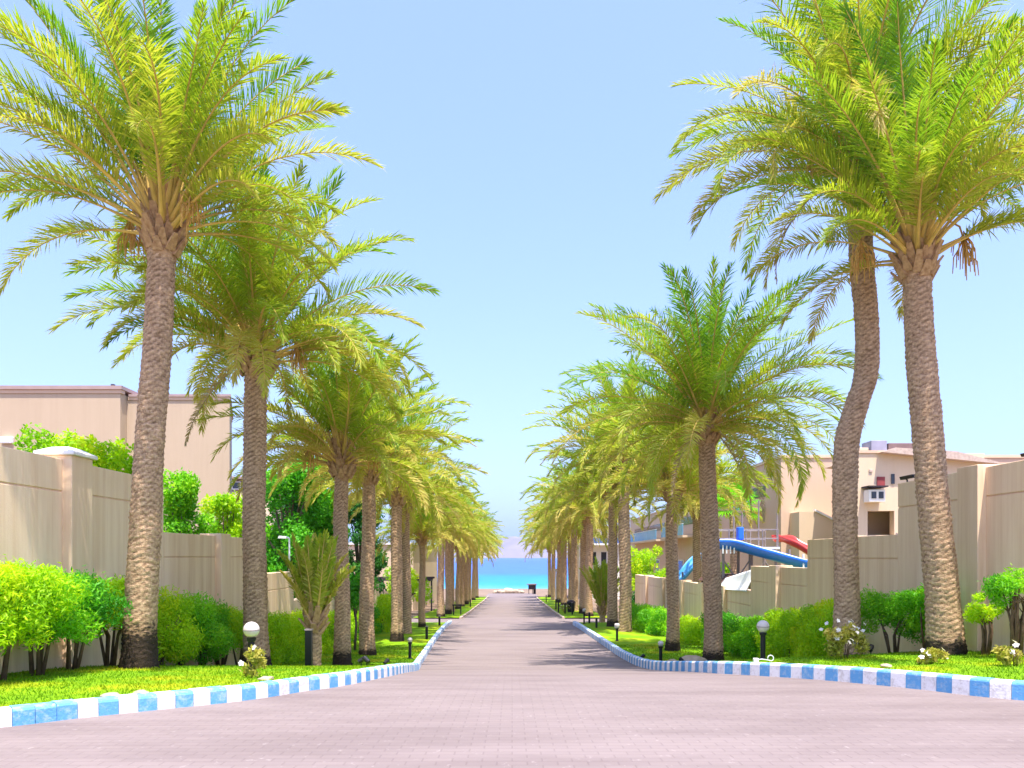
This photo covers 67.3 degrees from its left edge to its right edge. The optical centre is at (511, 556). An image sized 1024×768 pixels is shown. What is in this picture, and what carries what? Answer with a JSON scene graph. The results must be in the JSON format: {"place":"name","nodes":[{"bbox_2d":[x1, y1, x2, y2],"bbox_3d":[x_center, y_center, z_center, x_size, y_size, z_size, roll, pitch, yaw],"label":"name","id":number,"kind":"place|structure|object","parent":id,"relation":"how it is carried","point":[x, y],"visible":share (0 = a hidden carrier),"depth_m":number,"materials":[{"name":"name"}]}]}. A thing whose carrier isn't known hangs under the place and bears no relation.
{"place":"outdoors","nodes":[
{"label":"outdoors","id":0,"kind":"place"},
{"bbox_2d":[0,622,445,706],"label":"lawn","id":1,"kind":"structure","parent":0,"point":[417,635],"depth_m":9.31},
{"bbox_2d":[0,562,29,651],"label":"shrub","id":2,"kind":"object","parent":1,"relation":"on","point":[4,616],"visible":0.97,"depth_m":8.12,"materials":[{"name":"green plant"}]},
{"bbox_2d":[0,554,86,680],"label":"shrub","id":3,"kind":"object","parent":1,"relation":"on","point":[34,605],"visible":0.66,"depth_m":8.61,"materials":[{"name":"green plant"}]},
{"bbox_2d":[10,562,105,675],"bbox_3d":[-5.805,0.770,9.342,1.505,1.464,1.195,0,0,0],"label":"shrub","id":4,"kind":"object","parent":1,"relation":"on","point":[58,628],"visible":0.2,"depth_m":9.34,"materials":[{"name":"green plant"}]},
{"bbox_2d":[13,422,133,473],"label":"tree","id":5,"kind":"object","parent":1,"relation":"on","point":[115,457],"visible":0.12,"depth_m":13.23,"materials":[{"name":"green plant"}]},
{"bbox_2d":[40,565,134,669],"bbox_3d":[-5.750,0.822,10.078,1.469,1.452,1.202,0,0,0],"label":"shrub","id":6,"kind":"object","parent":1,"relation":"on","point":[98,596],"visible":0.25,"depth_m":10.07,"materials":[{"name":"green plant"}]},
{"bbox_2d":[75,573,124,666],"bbox_3d":[-5.794,0.930,11.049,1.193,1.430,1.212,0,0,0],"label":"shrub","id":7,"kind":"object","parent":1,"relation":"on","point":[118,584],"visible":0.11,"depth_m":11.00,"materials":[{"name":"green plant"}]},
{"bbox_2d":[157,584,205,665],"bbox_3d":[-5.767,1.134,12.613,1.432,1.460,1.238,0,0,0],"label":"shrub","id":8,"kind":"object","parent":1,"relation":"on","point":[168,634],"visible":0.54,"depth_m":12.51,"materials":[{"name":"green plant"}]},
{"bbox_2d":[163,467,220,557],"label":"tree","id":9,"kind":"object","parent":1,"relation":"on","point":[180,504],"visible":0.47,"depth_m":18.00,"materials":[{"name":"green plant"}]},
{"bbox_2d":[0,0,386,668],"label":"palm tree","id":10,"kind":"object","parent":1,"relation":"on","point":[164,140],"visible":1,"depth_m":10.35,"materials":[{"name":"green plant"}]},
{"bbox_2d":[158,590,229,665],"bbox_3d":[-5.758,1.275,13.407,1.623,1.456,1.244,0,0,0],"label":"shrub","id":11,"kind":"object","parent":1,"relation":"on","point":[205,619],"visible":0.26,"depth_m":13.35,"materials":[{"name":"green plant"}]},
{"bbox_2d":[185,598,238,665],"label":"shrub","id":12,"kind":"object","parent":1,"relation":"on","point":[213,654],"visible":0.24,"depth_m":14.20,"materials":[{"name":"green plant"}]},
{"bbox_2d":[197,490,242,537],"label":"tree","id":13,"kind":"object","parent":1,"relation":"on","point":[226,504],"visible":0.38,"depth_m":20.11,"materials":[{"name":"green plant"}]},
{"bbox_2d":[203,602,242,665],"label":"shrub","id":14,"kind":"object","parent":1,"relation":"on","point":[236,625],"visible":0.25,"depth_m":15.08,"materials":[{"name":"green plant"}]},
{"bbox_2d":[41,120,442,665],"bbox_3d":[-4.914,-2.761,14.327,7.197,9.725,6.776,0,0,0],"label":"palm tree","id":15,"kind":"object","parent":1,"relation":"on","point":[252,345],"visible":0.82,"depth_m":13.90,"materials":[{"name":"green plant"}]},
{"bbox_2d":[220,605,270,664],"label":"shrub","id":16,"kind":"object","parent":1,"relation":"on","point":[241,651],"visible":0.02,"depth_m":16.22,"materials":[{"name":"green plant"}]},
{"bbox_2d":[243,622,259,673],"bbox_3d":[-3.220,1.134,9.500,0.200,0.670,0.200,0,0,0],"label":"bollard lamp","id":17,"kind":"object","parent":1,"relation":"on","point":[251,630],"visible":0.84,"depth_m":9.45,"materials":[{"name":"glass"}]},
{"bbox_2d":[238,644,266,677],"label":"flowering plant","id":18,"kind":"object","parent":1,"relation":"on","point":[256,658],"visible":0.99,"depth_m":8.88,"materials":[{"name":"yellow plant"}]},
{"bbox_2d":[278,536,289,571],"bbox_3d":[-7.104,1.116,24.000,0.364,3.551,0.180,0,0,0],"label":"street lamp","id":19,"kind":"object","parent":1,"relation":"on","point":[284,537],"visible":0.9,"depth_m":23.98,"materials":[{"name":"metal"}]},
{"bbox_2d":[265,456,334,599],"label":"tree","id":20,"kind":"object","parent":1,"relation":"on","point":[290,484],"visible":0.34,"depth_m":26.57,"materials":[{"name":"green plant"}]},
{"bbox_2d":[268,607,333,665],"bbox_3d":[-5.635,2.028,19.854,1.142,1.768,5.650,0,0,0],"label":"hedge","id":21,"kind":"object","parent":1,"relation":"on","point":[286,631],"visible":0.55,"depth_m":18.58,"materials":[{"name":"green plant"}]},
{"bbox_2d":[304,629,312,665],"bbox_3d":[-3.660,1.655,13.850,0.129,0.720,0.129,0,0,0],"label":"bollard","id":22,"kind":"object","parent":1,"relation":"on","point":[308,647],"visible":0.82,"depth_m":13.79,"materials":[{"name":"metal"}]},
{"bbox_2d":[268,456,352,581],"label":"tree","id":23,"kind":"object","parent":1,"relation":"on","point":[295,507],"depth_m":32.44,"materials":[{"name":"green plant"}]},
{"bbox_2d":[276,528,355,665],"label":"young palm","id":24,"kind":"object","parent":1,"relation":"on","point":[313,573],"visible":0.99,"depth_m":14.31,"materials":[{"name":"green plant"}]},
{"bbox_2d":[302,487,355,590],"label":"tree","id":25,"kind":"object","parent":1,"relation":"on","point":[329,524],"visible":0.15,"depth_m":27.71,"materials":[{"name":"green plant"}]},
{"bbox_2d":[196,316,474,665],"bbox_3d":[-3.877,-1.350,17.630,5.486,7.707,5.533,0,0,19],"label":"palm tree","id":26,"kind":"object","parent":1,"relation":"on","point":[340,414],"visible":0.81,"depth_m":17.14,"materials":[{"name":"green plant"}]},
{"bbox_2d":[325,610,358,650],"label":"hedge","id":27,"kind":"object","parent":1,"relation":"on","point":[331,628],"visible":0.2,"depth_m":24.32,"materials":[{"name":"green plant"}]},
{"bbox_2d":[333,572,378,649],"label":"tree","id":28,"kind":"object","parent":1,"relation":"on","point":[354,593],"visible":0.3,"depth_m":22.94,"materials":[{"name":"green plant"}]},
{"bbox_2d":[242,348,475,655],"bbox_3d":[-4.010,-1.474,21.291,6.114,8.466,6.513,0,0,0],"label":"palm tree","id":29,"kind":"object","parent":1,"relation":"on","point":[367,646],"visible":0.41,"depth_m":21.23,"materials":[{"name":"green plant"}]},
{"bbox_2d":[351,604,383,640],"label":"hedge","id":30,"kind":"object","parent":1,"relation":"on","point":[376,614],"visible":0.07,"depth_m":29.84,"materials":[{"name":"green plant"}]},
{"bbox_2d":[348,491,388,594],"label":"tree","id":31,"kind":"object","parent":1,"relation":"on","point":[356,538],"visible":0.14,"depth_m":36.25,"materials":[{"name":"green plant"}]},
{"bbox_2d":[374,593,390,631],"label":"hedge","id":32,"kind":"object","parent":1,"relation":"on","point":[383,602],"visible":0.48,"depth_m":31.16,"materials":[{"name":"green plant"}]},
{"bbox_2d":[300,386,489,641],"bbox_3d":[-3.995,-1.526,26.757,6.294,8.961,6.832,0,0,-42],"label":"palm tree","id":33,"kind":"object","parent":1,"relation":"on","point":[398,502],"visible":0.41,"depth_m":26.52,"materials":[{"name":"green plant"}]},
{"bbox_2d":[331,423,479,633],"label":"palm tree","id":34,"kind":"object","parent":1,"relation":"on","point":[407,601],"visible":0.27,"depth_m":30.06,"materials":[{"name":"green plant"}]},
{"bbox_2d":[408,637,412,658],"bbox_3d":[-2.680,2.402,20.200,0.152,0.580,0.152,0,0,0],"label":"bollard lamp","id":35,"kind":"object","parent":1,"relation":"on","point":[409,647],"visible":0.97,"depth_m":20.16,"materials":[{"name":"metal"}]},
{"bbox_2d":[375,479,480,626],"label":"palm tree","id":36,"kind":"object","parent":1,"relation":"on","point":[420,536],"visible":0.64,"depth_m":34.04,"materials":[{"name":"green plant"}]},
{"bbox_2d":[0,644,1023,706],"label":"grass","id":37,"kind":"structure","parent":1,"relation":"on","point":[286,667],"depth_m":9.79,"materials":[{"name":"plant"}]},
{"bbox_2d":[412,619,462,622],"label":"path","id":38,"kind":"structure","parent":0,"point":[441,620],"depth_m":41.13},
{"bbox_2d":[413,597,485,617],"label":"lawn","id":39,"kind":"structure","parent":0,"point":[464,610],"depth_m":52.51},
{"bbox_2d":[385,470,488,616],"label":"palm tree","id":40,"kind":"object","parent":39,"relation":"on","point":[440,592],"visible":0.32,"depth_m":44.12,"materials":[{"name":"green plant"}]},
{"bbox_2d":[410,491,497,613],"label":"palm tree","id":41,"kind":"object","parent":39,"relation":"on","point":[448,593],"visible":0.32,"depth_m":48.03,"materials":[{"name":"green plant"}]},
{"bbox_2d":[425,497,497,611],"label":"palm tree","id":42,"kind":"object","parent":39,"relation":"on","point":[452,563],"visible":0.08,"depth_m":52.06,"materials":[{"name":"green plant"}]},
{"bbox_2d":[426,501,502,608],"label":"palm tree","id":43,"kind":"object","parent":39,"relation":"on","point":[458,574],"visible":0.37,"depth_m":56.84,"materials":[{"name":"green plant"}]},
{"bbox_2d":[427,508,501,606],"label":"palm tree","id":44,"kind":"object","parent":39,"relation":"on","point":[462,600],"visible":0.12,"depth_m":61.83,"materials":[{"name":"green plant"}]},
{"bbox_2d":[434,509,508,603],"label":"palm tree","id":45,"kind":"object","parent":39,"relation":"on","point":[466,588],"visible":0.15,"depth_m":66.83,"materials":[{"name":"green plant"}]},
{"bbox_2d":[454,510,502,601],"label":"palm tree","id":46,"kind":"object","parent":39,"relation":"on","point":[469,574],"visible":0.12,"depth_m":72.83,"materials":[{"name":"green plant"}]},
{"bbox_2d":[454,533,504,597],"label":"palm tree","id":47,"kind":"object","parent":39,"relation":"on","point":[476,583],"visible":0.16,"depth_m":87.83,"materials":[{"name":"green plant"}]},
{"bbox_2d":[454,535,507,599],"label":"palm tree","id":48,"kind":"object","parent":39,"relation":"on","point":[473,577],"visible":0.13,"depth_m":79.85,"materials":[{"name":"green plant"}]},
{"bbox_2d":[437,558,567,588],"bbox_3d":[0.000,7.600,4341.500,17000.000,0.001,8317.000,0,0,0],"label":"sea","id":49,"kind":"structure","parent":0,"point":[514,573],"depth_m":354.15,"materials":[{"name":"liquid"}]},
{"bbox_2d":[437,536,567,557],"bbox_3d":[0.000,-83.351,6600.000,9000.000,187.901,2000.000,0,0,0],"label":"mountains","id":50,"kind":"structure","parent":0,"point":[511,548],"depth_m":5813.49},
{"bbox_2d":[0,593,1023,767],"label":"road","id":51,"kind":"structure","parent":0,"point":[513,680],"depth_m":6.54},
{"bbox_2d":[0,0,1023,544],"label":"sky","id":52,"kind":"structure","parent":0,"point":[524,146],"materials":[{"name":"blue"}]},
{"bbox_2d":[412,589,619,618],"bbox_3d":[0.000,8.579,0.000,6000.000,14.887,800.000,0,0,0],"label":"ground","id":53,"kind":"structure","parent":0,"point":[539,592],"depth_m":91.97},
{"bbox_2d":[0,384,232,533],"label":"building","id":54,"kind":"structure","parent":53,"relation":"on","point":[101,413],"depth_m":29.50,"materials":[{"name":"paint"}]},
{"bbox_2d":[0,446,382,673],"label":"garden wall","id":55,"kind":"structure","parent":53,"relation":"on","point":[68,507],"depth_m":11.20,"materials":[{"name":"paint"}]},
{"bbox_2d":[0,620,451,727],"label":"kerb","id":56,"kind":"structure","parent":53,"relation":"on","point":[35,713],"depth_m":7.45,"materials":[{"name":"concrete"}]},
{"bbox_2d":[232,476,284,529],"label":"house","id":57,"kind":"structure","parent":53,"relation":"on","point":[235,486],"depth_m":72.07,"materials":[{"name":"beige paint"}]},
{"bbox_2d":[348,543,436,610],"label":"house","id":58,"kind":"structure","parent":53,"relation":"on","point":[431,569],"depth_m":58.58,"materials":[{"name":"beige paint"}]},
{"bbox_2d":[383,566,434,604],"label":"tree","id":59,"kind":"object","parent":53,"relation":"on","point":[415,586],"visible":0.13,"depth_m":49.24,"materials":[{"name":"green plant"}]},
{"bbox_2d":[459,596,488,618],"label":"kerb","id":60,"kind":"structure","parent":53,"relation":"on","point":[469,611],"depth_m":55.04,"materials":[{"name":"concrete"}]},
{"bbox_2d":[526,584,536,593],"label":"beach hut","id":61,"kind":"object","parent":53,"relation":"on","point":[532,587],"visible":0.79,"depth_m":104.59,"materials":[{"name":"brown wood"}]},
{"bbox_2d":[535,596,564,618],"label":"kerb","id":62,"kind":"structure","parent":53,"relation":"on","point":[554,611],"depth_m":55.04,"materials":[{"name":"concrete"}]},
{"bbox_2d":[577,527,619,598],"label":"villa","id":63,"kind":"object","parent":53,"relation":"on","point":[600,553],"visible":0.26,"depth_m":85.90,"materials":[{"name":"beige paint"}]},
{"bbox_2d":[631,544,665,590],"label":"tree","id":64,"kind":"object","parent":53,"relation":"on","point":[644,563],"visible":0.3,"depth_m":51.60,"materials":[{"name":"green plant"}]},
{"bbox_2d":[573,621,1023,700],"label":"kerb","id":65,"kind":"structure","parent":53,"relation":"on","point":[977,686],"depth_m":9.81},
{"bbox_2d":[630,455,1023,595],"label":"villa","id":66,"kind":"object","parent":53,"relation":"on","point":[809,517],"visible":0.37,"depth_m":34.36,"materials":[{"name":"paint"}]},
{"bbox_2d":[635,460,1023,656],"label":"garden wall","id":67,"kind":"structure","parent":53,"relation":"on","point":[987,505],"depth_m":13.96,"materials":[{"name":"paint"}]},
{"bbox_2d":[826,440,998,535],"bbox_3d":[14.910,-0.196,30.200,5.180,8.408,5.600,0,0,0],"label":"villa","id":68,"kind":"object","parent":53,"relation":"on","point":[884,465],"visible":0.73,"depth_m":28.00,"materials":[{"name":"beige paint"}]},
{"bbox_2d":[538,597,606,617],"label":"lawn","id":69,"kind":"structure","parent":0,"point":[551,604],"depth_m":50.82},
{"bbox_2d":[517,521,578,596],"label":"palm tree","id":70,"kind":"object","parent":69,"relation":"on","point":[549,572],"visible":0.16,"depth_m":89.81,"materials":[{"name":"green plant"}]},
{"bbox_2d":[518,504,579,599],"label":"palm tree","id":71,"kind":"object","parent":69,"relation":"on","point":[553,564],"visible":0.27,"depth_m":79.81,"materials":[{"name":"green plant"}]},
{"bbox_2d":[520,503,593,602],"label":"palm tree","id":72,"kind":"object","parent":69,"relation":"on","point":[558,584],"visible":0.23,"depth_m":71.79,"materials":[{"name":"green plant"}]},
{"bbox_2d":[518,486,607,604],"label":"palm tree","id":73,"kind":"object","parent":69,"relation":"on","point":[564,578],"visible":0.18,"depth_m":64.83,"materials":[{"name":"green plant"}]},
{"bbox_2d":[518,482,617,599],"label":"palm tree","id":74,"kind":"object","parent":69,"relation":"on","point":[546,541],"visible":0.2,"depth_m":58.80,"materials":[{"name":"green plant"}]},
{"bbox_2d":[519,468,617,610],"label":"palm tree","id":75,"kind":"object","parent":69,"relation":"on","point":[574,564],"visible":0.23,"depth_m":53.82,"materials":[{"name":"green plant"}]},
{"bbox_2d":[566,600,574,611],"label":"litter bin","id":76,"kind":"object","parent":69,"relation":"on","point":[568,602],"visible":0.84,"depth_m":51.32,"materials":[{"name":"black paint"}]},
{"bbox_2d":[521,458,646,613],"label":"palm tree","id":77,"kind":"object","parent":69,"relation":"on","point":[582,562],"visible":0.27,"depth_m":48.80,"materials":[{"name":"green plant"}]},
{"bbox_2d":[531,456,645,615],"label":"palm tree","id":78,"kind":"object","parent":69,"relation":"on","point":[590,516],"visible":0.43,"depth_m":44.77,"materials":[{"name":"green plant"}]},
{"bbox_2d":[561,619,606,622],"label":"path","id":79,"kind":"structure","parent":0,"point":[572,620],"depth_m":41.13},
{"bbox_2d":[579,622,1023,679],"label":"lawn","id":80,"kind":"structure","parent":0,"point":[635,637],"depth_m":12.48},
{"bbox_2d":[578,557,619,621],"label":"young palm","id":81,"kind":"object","parent":80,"relation":"on","point":[597,582],"visible":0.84,"depth_m":37.73,"materials":[{"name":"green plant"}]},
{"bbox_2d":[518,395,688,626],"bbox_3d":[4.354,-2.040,34.635,7.928,10.351,8.054,0,0,-8],"label":"palm tree","id":82,"kind":"object","parent":80,"relation":"on","point":[612,604],"visible":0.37,"depth_m":34.19,"materials":[{"name":"green plant"}]},
{"bbox_2d":[521,350,722,631],"bbox_3d":[4.693,-2.554,31.346,8.258,11.244,8.575,0,0,42],"label":"palm tree","id":83,"kind":"object","parent":80,"relation":"on","point":[625,605],"visible":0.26,"depth_m":31.26,"materials":[{"name":"green plant"}]},
{"bbox_2d":[618,602,666,635],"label":"hedge","id":84,"kind":"object","parent":80,"relation":"on","point":[647,618],"visible":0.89,"depth_m":30.13,"materials":[{"name":"green plant"}]},
{"bbox_2d":[658,641,663,660],"bbox_3d":[3.520,2.263,18.200,0.152,0.570,0.152,0,0,0],"label":"bollard lamp","id":85,"kind":"object","parent":80,"relation":"on","point":[660,644],"visible":0.88,"depth_m":18.16,"materials":[{"name":"metal"}]},
{"bbox_2d":[573,383,780,650],"bbox_3d":[4.844,-1.433,23.031,5.989,8.526,6.500,0,0,8],"label":"palm tree","id":86,"kind":"object","parent":80,"relation":"on","point":[664,485],"visible":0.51,"depth_m":22.81,"materials":[{"name":"green plant"}]},
{"bbox_2d":[679,556,701,579],"bbox_3d":[8.429,1.383,36.209,1.617,3.405,0.768,0,0,-21],"label":"water slide","id":87,"kind":"object","parent":80,"relation":"on","point":[685,570],"visible":0.37,"depth_m":36.39,"materials":[{"name":"blue plastic"}]},
{"bbox_2d":[679,613,703,644],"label":"hedge","id":88,"kind":"object","parent":80,"relation":"on","point":[691,628],"visible":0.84,"depth_m":25.15,"materials":[{"name":"green plant"}]},
{"bbox_2d":[678,655,704,660],"bbox_3d":[4.051,2.365,17.305,0.619,0.311,0.499,0,0,0],"label":"stone","id":89,"kind":"object","parent":80,"relation":"on","point":[691,658],"visible":0.33,"depth_m":17.18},
{"bbox_2d":[629,440,764,581],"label":"palm tree","id":90,"kind":"object","parent":80,"relation":"on","point":[696,551],"visible":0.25,"depth_m":32.86,"materials":[{"name":"green plant"}]},
{"bbox_2d":[551,251,883,660],"bbox_3d":[4.668,-2.128,18.133,7.560,9.350,7.426,0,0,0],"label":"palm tree","id":91,"kind":"object","parent":80,"relation":"on","point":[703,374],"visible":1,"depth_m":17.27,"materials":[{"name":"green plant"}]},
{"bbox_2d":[699,608,744,652],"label":"hedge","id":92,"kind":"object","parent":80,"relation":"on","point":[728,617],"visible":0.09,"depth_m":22.34,"materials":[{"name":"green plant"}]},
{"bbox_2d":[699,573,750,583],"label":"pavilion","id":93,"kind":"structure","parent":80,"relation":"on","point":[726,575],"depth_m":28.10,"materials":[{"name":"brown wood"}]},
{"bbox_2d":[721,570,750,591],"bbox_3d":[7.302,1.607,25.025,0.365,2.633,3.419,0,0,0],"label":"shade sail","id":94,"kind":"object","parent":80,"relation":"on","point":[740,582],"visible":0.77,"depth_m":24.68,"materials":[{"name":"white fabric"}]},
{"bbox_2d":[717,480,765,572],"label":"fan palm","id":95,"kind":"object","parent":80,"relation":"on","point":[733,562],"visible":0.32,"depth_m":30.37,"materials":[{"name":"green plant"}]},
{"bbox_2d":[723,614,774,659],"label":"hedge","id":96,"kind":"object","parent":80,"relation":"on","point":[739,637],"visible":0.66,"depth_m":20.08,"materials":[{"name":"green plant"}]},
{"bbox_2d":[719,500,806,589],"bbox_3d":[9.114,0.575,27.247,4.028,5.250,3.305,0,0,0],"label":"water slide","id":97,"kind":"object","parent":80,"relation":"on","point":[734,544],"visible":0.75,"depth_m":27.12,"materials":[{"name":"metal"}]},
{"bbox_2d":[756,620,769,658],"bbox_3d":[4.080,1.362,12.500,0.204,0.670,0.204,0,0,0],"label":"bollard lamp","id":98,"kind":"object","parent":80,"relation":"on","point":[762,626],"visible":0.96,"depth_m":12.46,"materials":[{"name":"black paint"}]},
{"bbox_2d":[752,598,833,658],"bbox_3d":[6.354,1.696,16.898,1.308,1.972,4.554,0,0,0],"label":"hedge","id":99,"kind":"object","parent":80,"relation":"on","point":[794,632],"visible":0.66,"depth_m":16.57,"materials":[{"name":"green plant"}]},
{"bbox_2d":[652,0,1023,655],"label":"palm tree","id":100,"kind":"object","parent":80,"relation":"on","point":[830,46],"visible":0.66,"depth_m":12.81,"materials":[{"name":"green plant"}]},
{"bbox_2d":[816,603,865,628],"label":"shrub","id":101,"kind":"object","parent":80,"relation":"on","point":[828,617],"visible":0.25,"depth_m":13.66,"materials":[{"name":"green plant"}]},
{"bbox_2d":[819,619,870,657],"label":"flowering plant","id":102,"kind":"object","parent":80,"relation":"on","point":[837,637],"visible":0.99,"depth_m":11.61,"materials":[{"name":"green plant"}]},
{"bbox_2d":[722,0,1023,655],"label":"palm tree","id":103,"kind":"object","parent":80,"relation":"on","point":[915,170],"visible":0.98,"depth_m":11.19,"materials":[{"name":"green plant"}]},
{"bbox_2d":[860,584,924,652],"bbox_3d":[6.467,1.077,12.977,1.408,1.258,1.334,0,0,0],"label":"shrub","id":104,"kind":"object","parent":80,"relation":"on","point":[887,610],"visible":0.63,"depth_m":12.95,"materials":[{"name":"green plant"}]},
{"bbox_2d":[893,582,925,647],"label":"shrub","id":105,"kind":"object","parent":80,"relation":"on","point":[911,598],"visible":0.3,"depth_m":12.31,"materials":[{"name":"green plant"}]},
{"bbox_2d":[916,646,950,664],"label":"flowering plant","id":106,"kind":"object","parent":80,"relation":"on","point":[931,654],"visible":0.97,"depth_m":9.94,"materials":[{"name":"yellow plant"}]},
{"bbox_2d":[963,591,1004,654],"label":"shrub","id":107,"kind":"object","parent":80,"relation":"on","point":[980,614],"visible":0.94,"depth_m":10.90,"materials":[{"name":"green plant"}]},
{"bbox_2d":[981,563,1023,657],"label":"shrub","id":108,"kind":"object","parent":80,"relation":"on","point":[1006,585],"visible":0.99,"depth_m":10.22,"materials":[{"name":"green plant"}]},
{"bbox_2d":[991,640,1023,665],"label":"flowering plant","id":109,"kind":"object","parent":80,"relation":"on","point":[1004,656],"visible":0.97,"depth_m":9.24,"materials":[{"name":"yellow plant"}]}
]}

